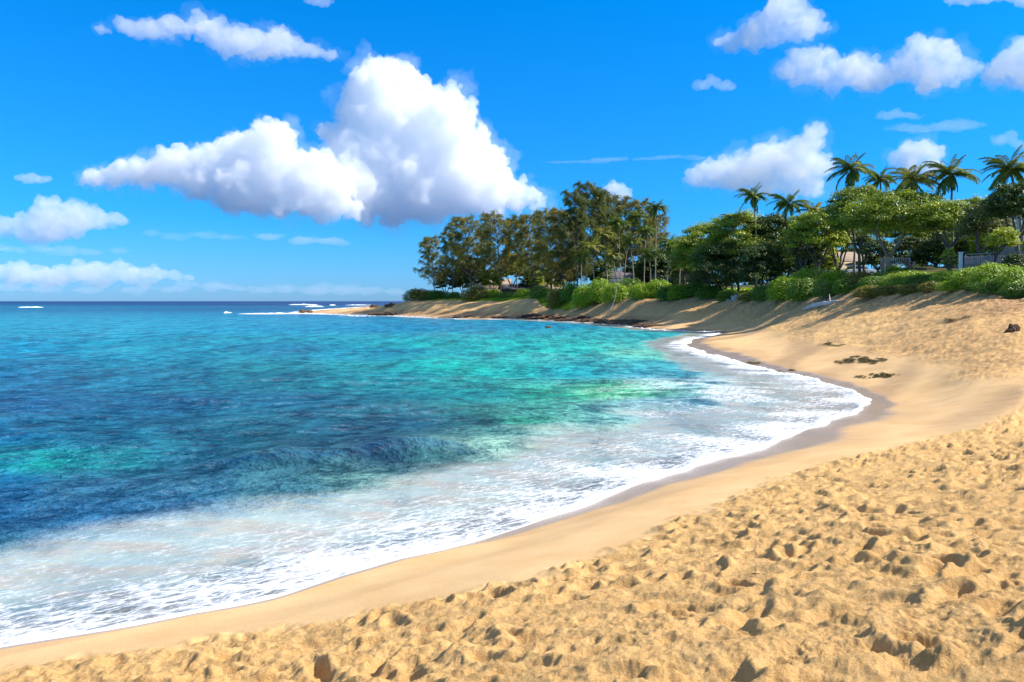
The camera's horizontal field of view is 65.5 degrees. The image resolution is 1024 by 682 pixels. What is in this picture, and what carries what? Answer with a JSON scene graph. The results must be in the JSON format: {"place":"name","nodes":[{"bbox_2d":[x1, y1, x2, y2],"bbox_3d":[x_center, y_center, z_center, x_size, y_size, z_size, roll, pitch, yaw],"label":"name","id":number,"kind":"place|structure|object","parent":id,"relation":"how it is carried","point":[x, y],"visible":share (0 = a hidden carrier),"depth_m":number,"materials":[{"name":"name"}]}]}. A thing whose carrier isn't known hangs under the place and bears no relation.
{"place":"outdoors","nodes":[
{"label":"outdoors","id":0,"kind":"place"},
{"bbox_2d":[0,301,871,647],"bbox_3d":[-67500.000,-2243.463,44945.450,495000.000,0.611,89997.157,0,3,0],"label":"sea","id":1,"kind":"structure","parent":0,"point":[146,447],"depth_m":23.79,"materials":[{"name":"liquid"}]},
{"bbox_2d":[0,266,1023,681],"bbox_3d":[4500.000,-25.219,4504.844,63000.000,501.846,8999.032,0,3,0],"label":"sand beach","id":2,"kind":"structure","parent":0,"point":[878,536],"depth_m":9.22,"materials":[{"name":"beige sand"}]},
{"bbox_2d":[402,288,430,300],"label":"beach shrub","id":3,"kind":"object","parent":2,"relation":"on","point":[417,294],"visible":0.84,"depth_m":237.12,"materials":[{"name":"green plant"}]},
{"bbox_2d":[412,235,448,298],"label":"ironwood tree","id":4,"kind":"object","parent":2,"relation":"on","point":[427,247],"visible":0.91,"depth_m":234.85,"materials":[{"name":"green plant"}]},
{"bbox_2d":[431,230,463,291],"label":"ironwood tree","id":5,"kind":"object","parent":2,"relation":"on","point":[443,250],"visible":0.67,"depth_m":230.56,"materials":[{"name":"green plant"}]},
{"bbox_2d":[439,214,494,285],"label":"ironwood tree","id":6,"kind":"object","parent":2,"relation":"on","point":[458,236],"visible":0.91,"depth_m":226.34,"materials":[{"name":"green plant"}]},
{"bbox_2d":[460,285,489,300],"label":"beach shrub","id":7,"kind":"object","parent":2,"relation":"on","point":[475,294],"visible":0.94,"depth_m":210.38,"materials":[{"name":"green plant"}]},
{"bbox_2d":[472,225,498,287],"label":"ironwood tree","id":8,"kind":"object","parent":2,"relation":"on","point":[481,240],"visible":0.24,"depth_m":236.27,"materials":[{"name":"green plant"}]},
{"bbox_2d":[466,209,518,292],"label":"ironwood tree","id":9,"kind":"object","parent":2,"relation":"on","point":[503,239],"visible":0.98,"depth_m":219.47,"materials":[{"name":"green plant"}]},
{"bbox_2d":[479,269,505,289],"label":"broadleaf tree","id":10,"kind":"object","parent":2,"relation":"on","point":[486,281],"visible":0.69,"depth_m":230.28,"materials":[{"name":"green plant"}]},
{"bbox_2d":[497,213,530,291],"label":"ironwood tree","id":11,"kind":"object","parent":2,"relation":"on","point":[513,218],"visible":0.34,"depth_m":228.17,"materials":[{"name":"green plant"}]},
{"bbox_2d":[474,296,575,310],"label":"grass","id":12,"kind":"structure","parent":2,"relation":"on","point":[542,301],"depth_m":182.52,"materials":[{"name":"green plant"}]},
{"bbox_2d":[501,213,549,287],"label":"ironwood tree","id":13,"kind":"object","parent":2,"relation":"on","point":[524,232],"visible":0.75,"depth_m":215.13,"materials":[{"name":"green plant"}]},
{"bbox_2d":[522,206,559,289],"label":"ironwood tree","id":14,"kind":"object","parent":2,"relation":"on","point":[539,221],"visible":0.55,"depth_m":207.68,"materials":[{"name":"green plant"}]},
{"bbox_2d":[529,285,552,298],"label":"beach shrub","id":15,"kind":"object","parent":2,"relation":"on","point":[539,292],"visible":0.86,"depth_m":183.88,"materials":[{"name":"green plant"}]},
{"bbox_2d":[545,286,564,308],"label":"beach shrub","id":16,"kind":"object","parent":2,"relation":"on","point":[553,299],"visible":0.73,"depth_m":174.08,"materials":[{"name":"green plant"}]},
{"bbox_2d":[534,205,587,287],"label":"ironwood tree","id":17,"kind":"object","parent":2,"relation":"on","point":[554,212],"visible":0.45,"depth_m":188.69,"materials":[{"name":"green plant"}]},
{"bbox_2d":[559,281,579,301],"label":"beach shrub","id":18,"kind":"object","parent":2,"relation":"on","point":[566,292],"visible":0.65,"depth_m":172.13,"materials":[{"name":"green plant"}]},
{"bbox_2d":[549,188,597,288],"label":"ironwood tree","id":19,"kind":"object","parent":2,"relation":"on","point":[582,222],"visible":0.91,"depth_m":182.32,"materials":[{"name":"green plant"}]},
{"bbox_2d":[571,280,594,307],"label":"beach shrub","id":20,"kind":"object","parent":2,"relation":"on","point":[579,296],"visible":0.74,"depth_m":162.75,"materials":[{"name":"green plant"}]},
{"bbox_2d":[580,239,604,281],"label":"coconut palm","id":21,"kind":"object","parent":2,"relation":"on","point":[589,245],"visible":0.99,"depth_m":171.35,"materials":[{"name":"green plant"}]},
{"bbox_2d":[572,180,620,271],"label":"ironwood tree","id":22,"kind":"object","parent":2,"relation":"on","point":[599,213],"visible":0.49,"depth_m":197.53,"materials":[{"name":"green plant"}]},
{"bbox_2d":[585,277,613,303],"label":"beach shrub","id":23,"kind":"object","parent":2,"relation":"on","point":[597,288],"visible":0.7,"depth_m":160.76,"materials":[{"name":"green plant"}]},
{"bbox_2d":[587,260,613,281],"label":"broadleaf tree","id":24,"kind":"object","parent":2,"relation":"on","point":[601,272],"visible":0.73,"depth_m":195.87,"materials":[{"name":"green plant"}]},
{"bbox_2d":[589,226,616,279],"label":"coconut palm","id":25,"kind":"object","parent":2,"relation":"on","point":[604,234],"visible":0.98,"depth_m":174.77,"materials":[{"name":"green plant"}]},
{"bbox_2d":[579,189,631,267],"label":"ironwood tree","id":26,"kind":"object","parent":2,"relation":"on","point":[614,199],"visible":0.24,"depth_m":204.56,"materials":[{"name":"green plant"}]},
{"bbox_2d":[602,247,623,284],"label":"coconut palm","id":27,"kind":"object","parent":2,"relation":"on","point":[611,255],"visible":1,"depth_m":170.34,"materials":[{"name":"green plant"}]},
{"bbox_2d":[600,281,629,302],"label":"beach shrub","id":28,"kind":"object","parent":2,"relation":"on","point":[609,293],"visible":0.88,"depth_m":154.72,"materials":[{"name":"green plant"}]},
{"bbox_2d":[604,214,631,283],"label":"coconut palm","id":29,"kind":"object","parent":2,"relation":"on","point":[619,222],"visible":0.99,"depth_m":178.39,"materials":[{"name":"green plant"}]},
{"bbox_2d":[589,271,648,288],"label":"beach house","id":30,"kind":"structure","parent":2,"relation":"on","point":[629,275],"depth_m":200.54,"materials":[{"name":"grey"}]},
{"bbox_2d":[600,194,647,264],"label":"ironwood tree","id":31,"kind":"object","parent":2,"relation":"on","point":[625,203],"visible":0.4,"depth_m":208.65,"materials":[{"name":"green plant"}]},
{"bbox_2d":[617,232,643,278],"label":"coconut palm","id":32,"kind":"object","parent":2,"relation":"on","point":[629,239],"visible":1,"depth_m":173.19,"materials":[{"name":"green plant"}]},
{"bbox_2d":[624,209,648,278],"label":"coconut palm","id":33,"kind":"object","parent":2,"relation":"on","point":[635,214],"visible":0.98,"depth_m":188.79,"materials":[{"name":"green plant"}]},
{"bbox_2d":[626,281,656,299],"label":"beach shrub","id":34,"kind":"object","parent":2,"relation":"on","point":[638,291],"visible":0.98,"depth_m":147.97,"materials":[{"name":"green plant"}]},
{"bbox_2d":[621,197,667,265],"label":"ironwood tree","id":35,"kind":"object","parent":2,"relation":"on","point":[651,241],"visible":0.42,"depth_m":206.49,"materials":[{"name":"green plant"}]},
{"bbox_2d":[634,222,657,283],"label":"coconut palm","id":36,"kind":"object","parent":2,"relation":"on","point":[644,230],"visible":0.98,"depth_m":180.55,"materials":[{"name":"green plant"}]},
{"bbox_2d":[638,246,659,282],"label":"coconut palm","id":37,"kind":"object","parent":2,"relation":"on","point":[646,251],"visible":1,"depth_m":168.90,"materials":[{"name":"green plant"}]},
{"bbox_2d":[632,253,672,280],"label":"broadleaf tree","id":38,"kind":"object","parent":2,"relation":"on","point":[661,263],"visible":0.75,"depth_m":187.63,"materials":[{"name":"green plant"}]},
{"bbox_2d":[636,212,673,255],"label":"ironwood tree","id":39,"kind":"object","parent":2,"relation":"on","point":[666,219],"visible":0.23,"depth_m":213.82,"materials":[{"name":"green plant"}]},
{"bbox_2d":[643,199,670,280],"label":"coconut palm","id":40,"kind":"object","parent":2,"relation":"on","point":[655,208],"visible":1,"depth_m":171.12,"materials":[{"name":"green plant"}]},
{"bbox_2d":[645,278,670,297],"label":"beach shrub","id":41,"kind":"object","parent":2,"relation":"on","point":[655,284],"visible":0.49,"depth_m":147.81,"materials":[{"name":"green plant"}]},
{"bbox_2d":[666,283,691,299],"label":"beach shrub","id":42,"kind":"object","parent":2,"relation":"on","point":[675,292],"visible":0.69,"depth_m":138.26,"materials":[{"name":"green plant"}]},
{"bbox_2d":[681,282,708,296],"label":"beach shrub","id":43,"kind":"object","parent":2,"relation":"on","point":[692,288],"visible":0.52,"depth_m":136.58,"materials":[{"name":"green plant"}]},
{"bbox_2d":[666,219,741,284],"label":"broadleaf tree","id":44,"kind":"object","parent":2,"relation":"on","point":[683,243],"visible":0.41,"depth_m":137.95,"materials":[{"name":"green plant"}]},
{"bbox_2d":[414,264,1006,302],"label":"ground cover","id":45,"kind":"object","parent":2,"relation":"on","point":[894,269],"visible":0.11,"depth_m":80.94,"materials":[{"name":"green plant"}]},
{"bbox_2d":[694,284,726,298],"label":"beach shrub","id":46,"kind":"object","parent":2,"relation":"on","point":[712,291],"visible":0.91,"depth_m":130.27,"materials":[{"name":"green plant"}]},
{"bbox_2d":[686,239,760,290],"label":"broadleaf tree","id":47,"kind":"object","parent":2,"relation":"on","point":[723,264],"visible":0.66,"depth_m":128.94,"materials":[{"name":"green plant"}]},
{"bbox_2d":[720,212,747,289],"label":"coconut palm","id":48,"kind":"object","parent":2,"relation":"on","point":[735,216],"visible":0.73,"depth_m":128.47,"materials":[{"name":"green plant"}]},
{"bbox_2d":[691,207,781,291],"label":"broadleaf tree","id":49,"kind":"object","parent":2,"relation":"on","point":[722,226],"visible":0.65,"depth_m":128.90,"materials":[{"name":"green plant"}]},
{"bbox_2d":[733,182,769,285],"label":"coconut palm","id":50,"kind":"object","parent":2,"relation":"on","point":[755,196],"visible":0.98,"depth_m":126.67,"materials":[{"name":"green plant"}]},
{"bbox_2d":[748,283,772,300],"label":"beach shrub","id":51,"kind":"object","parent":2,"relation":"on","point":[761,293],"visible":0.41,"depth_m":109.65,"materials":[{"name":"green plant"}]},
{"bbox_2d":[733,243,789,287],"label":"broadleaf tree","id":52,"kind":"object","parent":2,"relation":"on","point":[752,259],"visible":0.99,"depth_m":117.62,"materials":[{"name":"green plant"}]},
{"bbox_2d":[739,212,798,284],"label":"broadleaf tree","id":53,"kind":"object","parent":2,"relation":"on","point":[771,221],"visible":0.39,"depth_m":127.94,"materials":[{"name":"green plant"}]},
{"bbox_2d":[756,235,787,286],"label":"coconut palm","id":54,"kind":"object","parent":2,"relation":"on","point":[775,247],"visible":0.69,"depth_m":119.43,"materials":[{"name":"green plant"}]},
{"bbox_2d":[765,274,800,301],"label":"beach shrub","id":55,"kind":"object","parent":2,"relation":"on","point":[776,290],"visible":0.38,"depth_m":103.88,"materials":[{"name":"green plant"}]},
{"bbox_2d":[766,189,811,277],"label":"coconut palm","id":56,"kind":"object","parent":2,"relation":"on","point":[782,203],"visible":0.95,"depth_m":122.60,"materials":[{"name":"green plant"}]},
{"bbox_2d":[776,211,822,270],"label":"broadleaf tree","id":57,"kind":"object","parent":2,"relation":"on","point":[784,253],"visible":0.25,"depth_m":117.14,"materials":[{"name":"green plant"}]},
{"bbox_2d":[784,232,819,276],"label":"broadleaf tree","id":58,"kind":"object","parent":2,"relation":"on","point":[797,251],"visible":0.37,"depth_m":111.16,"materials":[{"name":"green plant"}]},
{"bbox_2d":[786,277,818,301],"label":"beach shrub","id":59,"kind":"object","parent":2,"relation":"on","point":[801,289],"visible":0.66,"depth_m":95.52,"materials":[{"name":"green plant"}]},
{"bbox_2d":[784,266,825,297],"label":"beach shrub","id":60,"kind":"object","parent":2,"relation":"on","point":[804,273],"visible":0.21,"depth_m":98.90,"materials":[{"name":"green plant"}]},
{"bbox_2d":[791,254,821,271],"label":"dark bush","id":61,"kind":"object","parent":2,"relation":"on","point":[809,263],"visible":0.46,"depth_m":113.04,"materials":[{"name":"green plant"}]},
{"bbox_2d":[781,210,852,269],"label":"broadleaf tree","id":62,"kind":"object","parent":2,"relation":"on","point":[812,221],"visible":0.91,"depth_m":106.31,"materials":[{"name":"green plant"}]},
{"bbox_2d":[812,280,838,297],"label":"beach shrub","id":63,"kind":"object","parent":2,"relation":"on","point":[828,285],"visible":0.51,"depth_m":86.62,"materials":[{"name":"green plant"}]},
{"bbox_2d":[812,246,839,274],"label":"dark bush","id":64,"kind":"object","parent":2,"relation":"on","point":[829,264],"visible":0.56,"depth_m":114.89,"materials":[{"name":"green plant"}]},
{"bbox_2d":[792,252,861,275],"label":"beach house","id":65,"kind":"structure","parent":2,"relation":"on","point":[848,260],"depth_m":134.06,"materials":[{"name":"beige"}]},
{"bbox_2d":[811,266,851,293],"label":"beach shrub","id":66,"kind":"object","parent":2,"relation":"on","point":[831,275],"visible":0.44,"depth_m":88.93,"materials":[{"name":"green plant"}]},
{"bbox_2d":[815,197,861,272],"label":"broadleaf tree","id":67,"kind":"object","parent":2,"relation":"on","point":[847,248],"visible":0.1,"depth_m":111.32,"materials":[{"name":"green plant"}]},
{"bbox_2d":[831,278,859,294],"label":"beach shrub","id":68,"kind":"object","parent":2,"relation":"on","point":[840,287],"visible":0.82,"depth_m":81.97,"materials":[{"name":"green plant"}]},
{"bbox_2d":[817,183,881,271],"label":"broadleaf tree","id":69,"kind":"object","parent":2,"relation":"on","point":[850,193],"visible":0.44,"depth_m":98.83,"materials":[{"name":"green plant"}]},
{"bbox_2d":[825,152,879,272],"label":"coconut palm","id":70,"kind":"object","parent":2,"relation":"on","point":[853,176],"visible":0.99,"depth_m":103.57,"materials":[{"name":"green plant"}]},
{"bbox_2d":[839,270,876,284],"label":"beach shrub","id":71,"kind":"object","parent":2,"relation":"on","point":[860,275],"visible":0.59,"depth_m":82.50,"materials":[{"name":"green plant"}]},
{"bbox_2d":[834,355,887,363],"bbox_3d":[19.337,1.091,44.419,1.883,0.522,4.270,0,3,0],"label":"seaweed drift","id":72,"kind":"object","parent":2,"relation":"on","point":[864,359],"visible":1,"depth_m":44.61,"materials":[{"name":"brown plant"}]},
{"bbox_2d":[851,284,882,297],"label":"beach shrub","id":73,"kind":"object","parent":2,"relation":"on","point":[863,291],"visible":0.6,"depth_m":74.47,"materials":[{"name":"green plant"}]},
{"bbox_2d":[858,276,887,286],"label":"beach shrub","id":74,"kind":"object","parent":2,"relation":"on","point":[868,280],"visible":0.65,"depth_m":77.19,"materials":[{"name":"green plant"}]},
{"bbox_2d":[859,237,894,271],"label":"dark bush","id":75,"kind":"object","parent":2,"relation":"on","point":[871,256],"visible":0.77,"depth_m":93.26,"materials":[{"name":"green plant"}]},
{"bbox_2d":[863,165,897,268],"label":"coconut palm","id":76,"kind":"object","parent":2,"relation":"on","point":[881,178],"visible":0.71,"depth_m":106.41,"materials":[{"name":"green plant"}]},
{"bbox_2d":[872,284,901,295],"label":"beach shrub","id":77,"kind":"object","parent":2,"relation":"on","point":[888,289],"visible":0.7,"depth_m":70.93,"materials":[{"name":"green plant"}]},
{"bbox_2d":[834,185,948,266],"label":"forked tree","id":78,"kind":"object","parent":2,"relation":"on","point":[877,216],"visible":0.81,"depth_m":85.14,"materials":[{"name":"green plant"}]},
{"bbox_2d":[877,275,910,286],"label":"beach shrub","id":79,"kind":"object","parent":2,"relation":"on","point":[893,281],"visible":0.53,"depth_m":73.10,"materials":[{"name":"green plant"}]},
{"bbox_2d":[880,258,914,274],"bbox_3d":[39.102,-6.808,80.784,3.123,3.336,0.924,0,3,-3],"label":"park bench","id":80,"kind":"object","parent":2,"relation":"on","point":[886,262],"visible":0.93,"depth_m":81.10,"materials":[{"name":"grey wood"}]},
{"bbox_2d":[896,282,921,294],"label":"beach shrub","id":81,"kind":"object","parent":2,"relation":"on","point":[907,288],"visible":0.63,"depth_m":67.08,"materials":[{"name":"green plant"}]},
{"bbox_2d":[889,234,933,266],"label":"dark bush","id":82,"kind":"object","parent":2,"relation":"on","point":[908,241],"visible":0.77,"depth_m":94.98,"materials":[{"name":"green plant"}]},
{"bbox_2d":[882,163,947,255],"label":"coconut palm","id":83,"kind":"object","parent":2,"relation":"on","point":[913,178],"visible":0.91,"depth_m":86.23,"materials":[{"name":"green plant"}]},
{"bbox_2d":[900,273,934,284],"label":"beach shrub","id":84,"kind":"object","parent":2,"relation":"on","point":[919,278],"visible":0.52,"depth_m":68.76,"materials":[{"name":"green plant"}]},
{"bbox_2d":[890,190,950,266],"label":"broadleaf tree","id":85,"kind":"object","parent":2,"relation":"on","point":[934,235],"visible":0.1,"depth_m":98.85,"materials":[{"name":"green plant"}]},
{"bbox_2d":[913,237,949,266],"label":"dark bush","id":86,"kind":"object","parent":2,"relation":"on","point":[926,248],"visible":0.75,"depth_m":93.19,"materials":[{"name":"green plant"}]},
{"bbox_2d":[928,269,958,283],"bbox_3d":[35.926,-5.215,65.174,3.539,1.401,2.167,1,3,16],"label":"beach shrub","id":87,"kind":"object","parent":2,"relation":"on","point":[943,276],"visible":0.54,"depth_m":64.97,"materials":[{"name":"green plant"}]},
{"bbox_2d":[913,198,980,264],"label":"broadleaf tree","id":88,"kind":"object","parent":2,"relation":"on","point":[945,215],"visible":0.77,"depth_m":80.74,"materials":[{"name":"green plant"}]},
{"bbox_2d":[938,247,958,271],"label":"green bush","id":89,"kind":"object","parent":2,"relation":"on","point":[945,259],"visible":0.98,"depth_m":72.58,"materials":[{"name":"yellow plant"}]},
{"bbox_2d":[934,280,968,291],"bbox_3d":[33.952,-4.249,60.902,3.461,1.167,2.176,0,3,-6],"label":"beach shrub","id":90,"kind":"object","parent":2,"relation":"on","point":[944,286],"visible":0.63,"depth_m":60.45,"materials":[{"name":"green plant"}]},
{"bbox_2d":[923,154,980,266],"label":"coconut palm","id":91,"kind":"object","parent":2,"relation":"on","point":[949,181],"visible":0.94,"depth_m":84.71,"materials":[{"name":"green plant"}]},
{"bbox_2d":[949,266,980,285],"bbox_3d":[34.752,-4.868,60.260,3.476,1.661,2.129,0,3,-9],"label":"beach shrub","id":92,"kind":"object","parent":2,"relation":"on","point":[963,274],"visible":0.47,"depth_m":59.90,"materials":[{"name":"green plant"}]},
{"bbox_2d":[946,193,988,256],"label":"broadleaf tree","id":93,"kind":"object","parent":2,"relation":"on","point":[974,199],"visible":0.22,"depth_m":91.19,"materials":[{"name":"green plant"}]},
{"bbox_2d":[950,202,1016,255],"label":"broadleaf tree","id":94,"kind":"object","parent":2,"relation":"on","point":[969,227],"visible":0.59,"depth_m":72.08,"materials":[{"name":"green plant"}]},
{"bbox_2d":[966,234,1002,255],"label":"dark bush","id":95,"kind":"object","parent":2,"relation":"on","point":[988,248],"visible":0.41,"depth_m":83.38,"materials":[{"name":"green plant"}]},
{"bbox_2d":[970,278,1002,293],"bbox_3d":[33.856,-3.789,55.526,3.555,1.226,2.178,0,3,6],"label":"beach shrub","id":96,"kind":"object","parent":2,"relation":"on","point":[986,285],"visible":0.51,"depth_m":55.24,"materials":[{"name":"green plant"}]},
{"bbox_2d":[968,262,1008,283],"bbox_3d":[35.146,-4.862,58.203,3.754,2.013,2.299,-1,3,-13],"label":"beach shrub","id":97,"kind":"object","parent":2,"relation":"on","point":[988,271],"visible":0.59,"depth_m":57.80,"materials":[{"name":"green plant"}]},
{"bbox_2d":[964,251,1023,268],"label":"board fence","id":98,"kind":"object","parent":2,"relation":"on","point":[973,261],"visible":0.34,"depth_m":68.42,"materials":[{"name":"grey wood"}]},
{"bbox_2d":[969,180,1023,253],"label":"broadleaf tree","id":99,"kind":"object","parent":2,"relation":"on","point":[1001,198],"visible":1,"depth_m":66.02,"materials":[{"name":"green plant"}]},
{"bbox_2d":[977,145,1023,253],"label":"coconut palm","id":100,"kind":"object","parent":2,"relation":"on","point":[1007,170],"visible":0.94,"depth_m":69.63,"materials":[{"name":"green plant"}]},
{"bbox_2d":[981,226,1021,264],"bbox_3d":[38.550,-7.145,62.776,2.860,3.892,2.417,0,3,0],"label":"broadleaf tree","id":101,"kind":"object","parent":2,"relation":"on","point":[1007,240],"visible":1,"depth_m":62.38,"materials":[{"name":"green plant"}]},
{"bbox_2d":[992,263,1023,293],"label":"beach shrub","id":102,"kind":"object","parent":2,"relation":"on","point":[1015,274],"visible":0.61,"depth_m":54.38,"materials":[{"name":"green plant"}]},
{"bbox_2d":[1000,280,1023,297],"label":"beach shrub","id":103,"kind":"object","parent":2,"relation":"on","point":[1014,289],"visible":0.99,"depth_m":52.73,"materials":[{"name":"green plant"}]},
{"bbox_2d":[1000,253,1023,267],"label":"green bush","id":104,"kind":"object","parent":2,"relation":"on","point":[1018,259],"visible":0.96,"depth_m":60.52,"materials":[{"name":"green plant"}]},
{"bbox_2d":[0,0,1023,300],"label":"sky","id":105,"kind":"structure","parent":0,"point":[151,150],"materials":[{"name":"blue"}]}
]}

